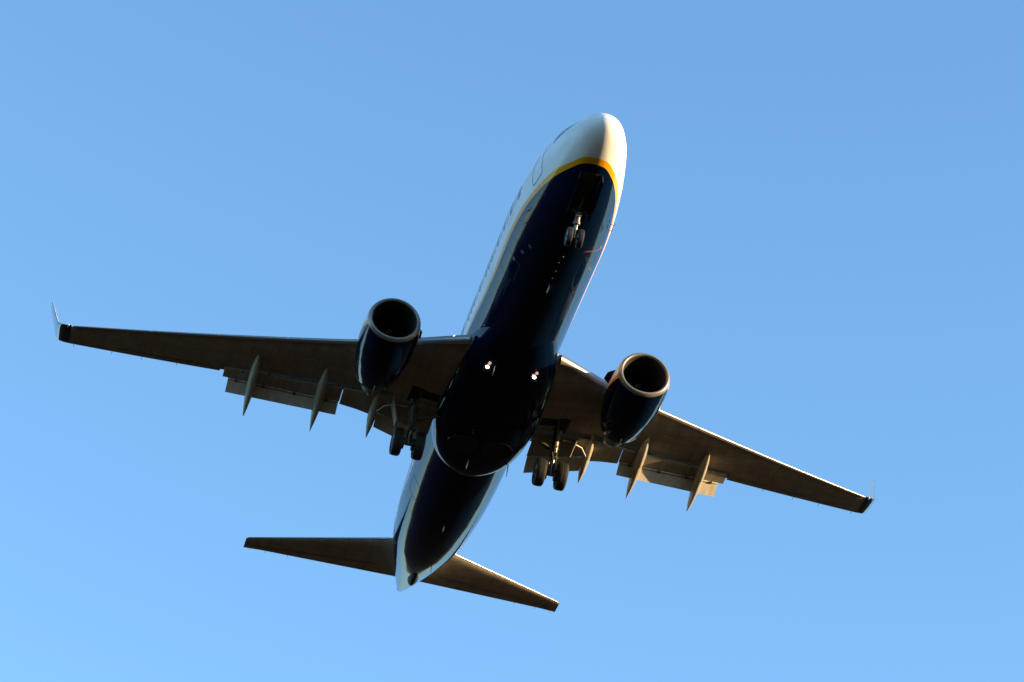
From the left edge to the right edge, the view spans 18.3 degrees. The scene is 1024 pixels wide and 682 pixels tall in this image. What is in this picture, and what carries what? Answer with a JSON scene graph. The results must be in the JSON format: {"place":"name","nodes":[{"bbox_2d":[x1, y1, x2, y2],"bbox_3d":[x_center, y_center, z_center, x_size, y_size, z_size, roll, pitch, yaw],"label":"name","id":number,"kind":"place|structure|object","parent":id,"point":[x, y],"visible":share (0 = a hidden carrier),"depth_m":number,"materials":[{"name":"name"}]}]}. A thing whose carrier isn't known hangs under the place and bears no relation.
{"place":"outdoors","nodes":[
{"label":"outdoors","id":0,"kind":"place"},
{"bbox_2d":[51,113,874,611],"bbox_3d":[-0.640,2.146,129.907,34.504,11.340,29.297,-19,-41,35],"label":"airliner","id":1,"kind":"object","parent":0,"point":[483,399],"visible":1,"depth_m":124.11,"materials":[{"name":"blue metal"}]},
{"bbox_2d":[0,0,1023,681],"label":"sky","id":2,"kind":"structure","parent":0,"point":[817,235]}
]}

